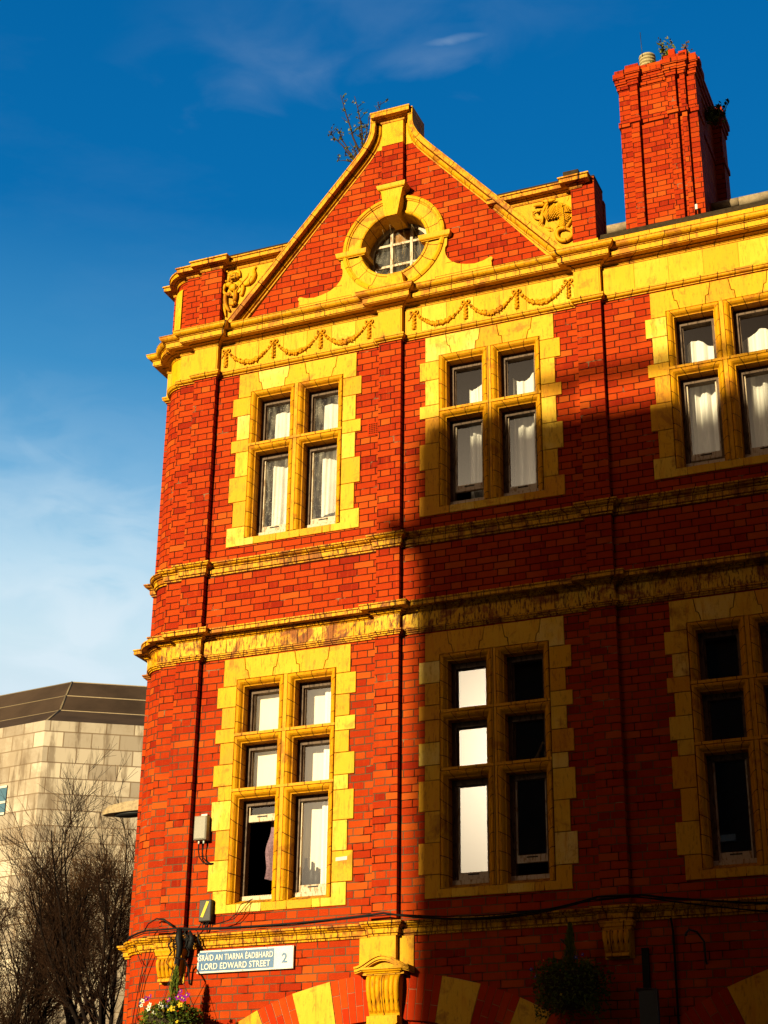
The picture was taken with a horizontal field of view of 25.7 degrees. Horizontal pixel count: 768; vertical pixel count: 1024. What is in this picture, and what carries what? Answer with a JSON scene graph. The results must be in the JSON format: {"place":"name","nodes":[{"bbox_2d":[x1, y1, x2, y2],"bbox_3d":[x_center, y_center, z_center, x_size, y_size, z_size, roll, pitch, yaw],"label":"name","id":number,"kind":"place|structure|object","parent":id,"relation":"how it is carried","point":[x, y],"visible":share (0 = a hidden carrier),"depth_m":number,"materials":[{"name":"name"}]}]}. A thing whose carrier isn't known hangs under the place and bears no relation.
{"place":"outdoors","nodes":[
{"label":"outdoors","id":0,"kind":"place"},
{"bbox_2d":[0,681,146,1023],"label":"office block","id":1,"kind":"structure","parent":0,"point":[47,733],"depth_m":51.96,"materials":[{"name":"beige stone"}]},
{"bbox_2d":[0,785,7,814],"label":"window","id":2,"kind":"structure","parent":1,"relation":"in","point":[3,789],"depth_m":51.88,"materials":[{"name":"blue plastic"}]},
{"bbox_2d":[0,0,767,694],"label":"sky","id":3,"kind":"structure","parent":0,"point":[141,141],"materials":[{"name":"blue"}]},
{"bbox_3d":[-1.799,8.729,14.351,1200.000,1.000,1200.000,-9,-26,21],"label":"ground","id":4,"kind":"structure","parent":0,"visible":0},
{"bbox_2d":[0,828,123,1023],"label":"bare tree","id":5,"kind":"object","parent":4,"relation":"on","point":[31,1006],"visible":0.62,"depth_m":33.95,"materials":[{"name":"brown plant"}]},
{"bbox_2d":[0,800,136,1023],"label":"bare tree","id":6,"kind":"object","parent":4,"relation":"on","point":[69,883],"visible":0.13,"depth_m":38.32,"materials":[{"name":"brown plant"}]},
{"bbox_2d":[0,736,137,1023],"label":"bare tree","id":7,"kind":"object","parent":4,"relation":"on","point":[63,942],"visible":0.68,"depth_m":30.23,"materials":[{"name":"brown plant"}]},
{"bbox_2d":[102,800,138,817],"bbox_3d":[-3.799,8.500,25.386,1.692,8.420,0.372,-6,-25,14],"label":"street lamp","id":8,"kind":"object","parent":4,"relation":"on","point":[127,809],"visible":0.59,"depth_m":27.08,"materials":[{"name":"metal"}]},
{"bbox_2d":[117,33,767,1023],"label":"corner building","id":9,"kind":"structure","parent":4,"relation":"on","point":[589,607],"depth_m":16.90,"materials":[{"name":"red brick"}]},
{"bbox_2d":[135,957,203,1023],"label":"hanging basket","id":10,"kind":"object","parent":9,"relation":"attached to","point":[174,1009],"visible":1,"depth_m":15.67,"materials":[{"name":"plant"}]},
{"bbox_2d":[193,814,213,864],"bbox_3d":[-1.789,3.257,16.780,0.207,0.516,0.095,-9,-26,21],"label":"telecom box","id":11,"kind":"object","parent":9,"relation":"attached to","point":[202,824],"visible":1,"depth_m":16.79,"materials":[{"name":"grey paint"}]},
{"bbox_2d":[196,899,213,930],"bbox_3d":[-1.751,3.944,16.459,0.164,0.297,0.078,-9,-26,21],"label":"junction box","id":12,"kind":"object","parent":9,"relation":"attached to","point":[206,911],"visible":1,"depth_m":16.44,"materials":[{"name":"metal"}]},
{"bbox_2d":[197,945,294,973],"bbox_3d":[-1.329,4.286,16.127,1.030,0.215,0.030,-9,-26,21],"label":"street sign","id":13,"kind":"object","parent":9,"relation":"attached to","point":[247,959],"visible":1,"depth_m":16.11,"materials":[{"name":"white metal"}]},
{"bbox_2d":[253,694,278,786],"bbox_3d":[-1.145,2.349,17.233,0.573,1.064,0.011,-9,-26,21],"label":"curtain","id":14,"kind":"object","parent":9,"relation":"hanging from","point":[265,763],"visible":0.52,"depth_m":17.27,"materials":[{"name":"white fabric"}]},
{"bbox_2d":[264,821,273,880],"bbox_3d":[-1.062,3.346,16.771,0.271,0.640,0.040,-9,-26,21],"label":"draped cloth","id":15,"kind":"object","parent":9,"relation":"hanging from","point":[269,858],"visible":0.3,"depth_m":16.76,"materials":[{"name":"pink fabric"}]},
{"bbox_2d":[271,412,289,525],"bbox_3d":[-1.021,-0.460,18.516,0.423,1.459,0.088,-9,-26,21],"label":"curtain","id":16,"kind":"object","parent":9,"relation":"hanging from","point":[282,425],"visible":0.33,"depth_m":18.51,"materials":[{"name":"white fabric"}]},
{"bbox_2d":[207,644,355,913],"bbox_3d":[-0.968,2.674,16.840,1.555,2.618,0.246,-9,-26,21],"label":"window","id":17,"kind":"structure","parent":9,"relation":"in","point":[289,675],"depth_m":16.81,"materials":[{"name":"stone"}]},
{"bbox_2d":[226,352,361,547],"bbox_3d":[-0.928,-0.644,18.331,1.555,2.093,0.246,-9,-26,21],"label":"window","id":18,"kind":"structure","parent":9,"relation":"in","point":[299,386],"depth_m":18.31,"materials":[{"name":"stone"}]},
{"bbox_2d":[303,858,308,884],"bbox_3d":[-0.766,3.551,16.554,0.057,0.300,0.060,-9,-26,21],"label":"bottle","id":19,"kind":"object","parent":9,"relation":"in","point":[306,875],"visible":1,"depth_m":16.53,"materials":[{"name":"grey glass"}]},
{"bbox_2d":[309,861,314,884],"bbox_3d":[-0.706,3.559,16.523,0.053,0.260,0.056,-9,-26,21],"label":"bottle","id":20,"kind":"object","parent":9,"relation":"in","point":[311,873],"visible":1,"depth_m":16.50,"materials":[{"name":"grey glass"}]},
{"bbox_2d":[302,687,330,884],"bbox_3d":[-0.581,2.737,16.864,0.543,2.062,0.040,-9,-26,21],"label":"curtain","id":21,"kind":"object","parent":9,"relation":"hanging from","point":[312,822],"visible":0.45,"depth_m":16.94,"materials":[{"name":"white fabric"}]},
{"bbox_2d":[313,867,320,883],"bbox_3d":[-0.656,3.579,16.491,0.067,0.200,0.070,-9,-26,21],"label":"bottle","id":22,"kind":"object","parent":9,"relation":"in","point":[317,878],"visible":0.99,"depth_m":16.47,"materials":[{"name":"grey glass"}]},
{"bbox_2d":[320,689,330,883],"bbox_3d":[-0.577,2.735,16.809,0.070,2.022,0.012,-6,-25,14],"label":"curtain strip","id":23,"kind":"object","parent":9,"relation":"hanging from","point":[325,803],"visible":0.74,"depth_m":16.72,"materials":[{"name":"white fabric"}]},
{"bbox_2d":[321,512,334,517],"bbox_3d":[-0.539,0.080,18.058,0.400,0.190,0.148,-9,-26,21],"label":"cushion","id":24,"kind":"object","parent":9,"relation":"on","point":[330,514],"visible":0.21,"depth_m":18.04,"materials":[{"name":"grey fabric"}]},
{"bbox_2d":[321,404,337,516],"bbox_3d":[-0.464,-0.544,18.314,0.423,1.459,0.088,-9,-26,21],"label":"curtain","id":25,"kind":"object","parent":9,"relation":"hanging from","point":[328,478],"visible":0.27,"depth_m":18.31,"materials":[{"name":"white fabric"}]},
{"bbox_2d":[336,856,346,860],"bbox_3d":[-0.409,3.324,16.154,0.120,0.040,0.004,-9,-26,21],"label":"paper label","id":26,"kind":"object","parent":9,"relation":"attached to","point":[341,858],"visible":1,"depth_m":16.15,"materials":[{"name":"white paper"}]},
{"bbox_2d":[328,124,360,162],"bbox_3d":[-0.466,-4.300,19.699,0.440,0.640,0.108,-9,-26,21],"label":"roof shrub","id":27,"kind":"object","parent":9,"relation":"on","point":[351,156],"visible":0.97,"depth_m":19.66,"materials":[{"name":"green plant"}]},
{"bbox_2d":[340,93,388,151],"bbox_3d":[-0.235,-4.567,19.720,0.636,1.023,0.137,-9,-26,21],"label":"roof shrub","id":28,"kind":"object","parent":9,"relation":"on","point":[360,135],"visible":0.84,"depth_m":19.70,"materials":[{"name":"brown plant"}]},
{"bbox_2d":[370,224,425,273],"bbox_3d":[0.209,-2.916,18.941,0.900,0.850,0.321,-9,-26,21],"label":"round window","id":29,"kind":"structure","parent":9,"relation":"in","point":[403,237],"depth_m":19.05,"materials":[{"name":"white glass"}]},
{"bbox_2d":[125,894,767,941],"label":"cable run","id":30,"kind":"object","parent":9,"relation":"attached to","point":[544,910],"visible":0.98,"depth_m":15.25,"materials":[{"name":"black rubber"}]},
{"bbox_2d":[132,928,201,1022],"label":"cable tangle","id":31,"kind":"object","parent":30,"relation":"hanging from","point":[189,939],"visible":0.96,"depth_m":16.32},
{"bbox_2d":[470,384,482,498],"bbox_3d":[1.086,-0.769,17.711,0.383,1.409,0.090,-9,-26,21],"label":"curtain","id":32,"kind":"object","parent":9,"relation":"hanging from","point":[476,445],"visible":0.3,"depth_m":17.71,"materials":[{"name":"white fabric"}]},
{"bbox_2d":[420,313,564,516],"bbox_3d":[1.136,-0.976,17.535,1.555,2.093,0.246,-9,-26,21],"label":"window","id":33,"kind":"structure","parent":9,"relation":"in","point":[490,349],"depth_m":17.50,"materials":[{"name":"stone"}]},
{"bbox_2d":[419,616,578,898],"bbox_3d":[1.096,2.341,16.044,1.555,2.618,0.246,-9,-26,21],"label":"window","id":34,"kind":"structure","parent":9,"relation":"in","point":[497,648],"depth_m":16.00,"materials":[{"name":"stone"}]},
{"bbox_2d":[513,372,535,485],"bbox_3d":[1.571,-0.845,17.527,0.453,1.409,0.100,-9,-26,21],"label":"curtain","id":35,"kind":"object","parent":9,"relation":"hanging from","point":[525,460],"visible":0.45,"depth_m":17.52,"materials":[{"name":"white fabric"}]},
{"bbox_2d":[535,742,544,757],"bbox_3d":[1.514,2.290,16.069,0.210,0.208,0.056,-9,-26,21],"label":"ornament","id":36,"kind":"object","parent":9,"relation":"attached to","point":[539,750],"visible":0.46,"depth_m":16.07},
{"bbox_2d":[526,922,615,1023],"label":"hanging basket","id":37,"kind":"object","parent":9,"relation":"attached to","point":[573,986],"visible":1,"depth_m":14.34,"materials":[{"name":"plant"}]},
{"bbox_2d":[641,947,650,987],"bbox_3d":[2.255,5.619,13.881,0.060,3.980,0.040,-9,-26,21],"label":"flat duct","id":38,"kind":"object","parent":9,"relation":"attached to","point":[646,968],"visible":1,"depth_m":14.61,"materials":[{"name":"black metal"}]},
{"bbox_2d":[636,988,660,1023],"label":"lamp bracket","id":39,"kind":"object","parent":9,"relation":"attached to","point":[649,1008],"visible":1,"depth_m":14.24,"materials":[{"name":"metal"}]},
{"bbox_2d":[657,36,675,56],"bbox_3d":[3.627,-5.903,21.617,0.244,0.453,0.188,-9,-26,21],"label":"chimney weed","id":40,"kind":"object","parent":9,"relation":"on","point":[662,49],"visible":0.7,"depth_m":21.61,"materials":[{"name":"green plant"}]},
{"bbox_2d":[670,918,679,1023],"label":"conduit","id":41,"kind":"object","parent":9,"relation":"attached to","point":[675,972],"visible":1,"depth_m":14.50,"materials":[{"name":"black metal"}]},
{"bbox_2d":[681,41,692,53],"bbox_3d":[3.876,-5.859,21.514,0.158,0.372,0.121,-9,-26,21],"label":"chimney weed","id":42,"kind":"object","parent":9,"relation":"on","point":[685,48],"visible":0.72,"depth_m":21.53,"materials":[{"name":"brown plant"}]},
{"bbox_2d":[684,929,707,963],"bbox_3d":[2.669,3.709,14.394,0.032,0.265,0.327,-20,-31,38],"label":"wall hook","id":43,"kind":"object","parent":9,"relation":"attached to","point":[702,939],"depth_m":14.45,"materials":[{"name":"metal"}]},
{"bbox_2d":[645,271,767,479],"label":"window","id":44,"kind":"structure","parent":9,"relation":"in","point":[721,304],"depth_m":16.73,"materials":[{"name":"stone"}]},
{"bbox_2d":[687,341,739,462],"bbox_3d":[3.302,-1.128,16.852,0.461,1.409,0.086,-11,-27,24],"label":"curtain","id":45,"kind":"object","parent":9,"relation":"hanging from","point":[704,420],"visible":0.5,"depth_m":16.85,"materials":[{"name":"white fabric"}]},
{"bbox_2d":[664,589,767,880],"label":"window","id":46,"kind":"structure","parent":9,"relation":"in","point":[743,616],"depth_m":15.25,"materials":[{"name":"stone"}]},
{"bbox_2d":[705,98,729,126],"bbox_3d":[4.288,-5.148,21.749,0.362,0.419,0.222,-4,-25,10],"label":"chimney weed","id":47,"kind":"object","parent":9,"relation":"on","point":[713,115],"visible":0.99,"depth_m":21.71,"materials":[{"name":"green plant"}]},
{"bbox_2d":[742,328,767,447],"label":"curtain","id":48,"kind":"object","parent":9,"relation":"hanging from","point":[757,390],"visible":0.6,"depth_m":16.68,"materials":[{"name":"white fabric"}]}
]}

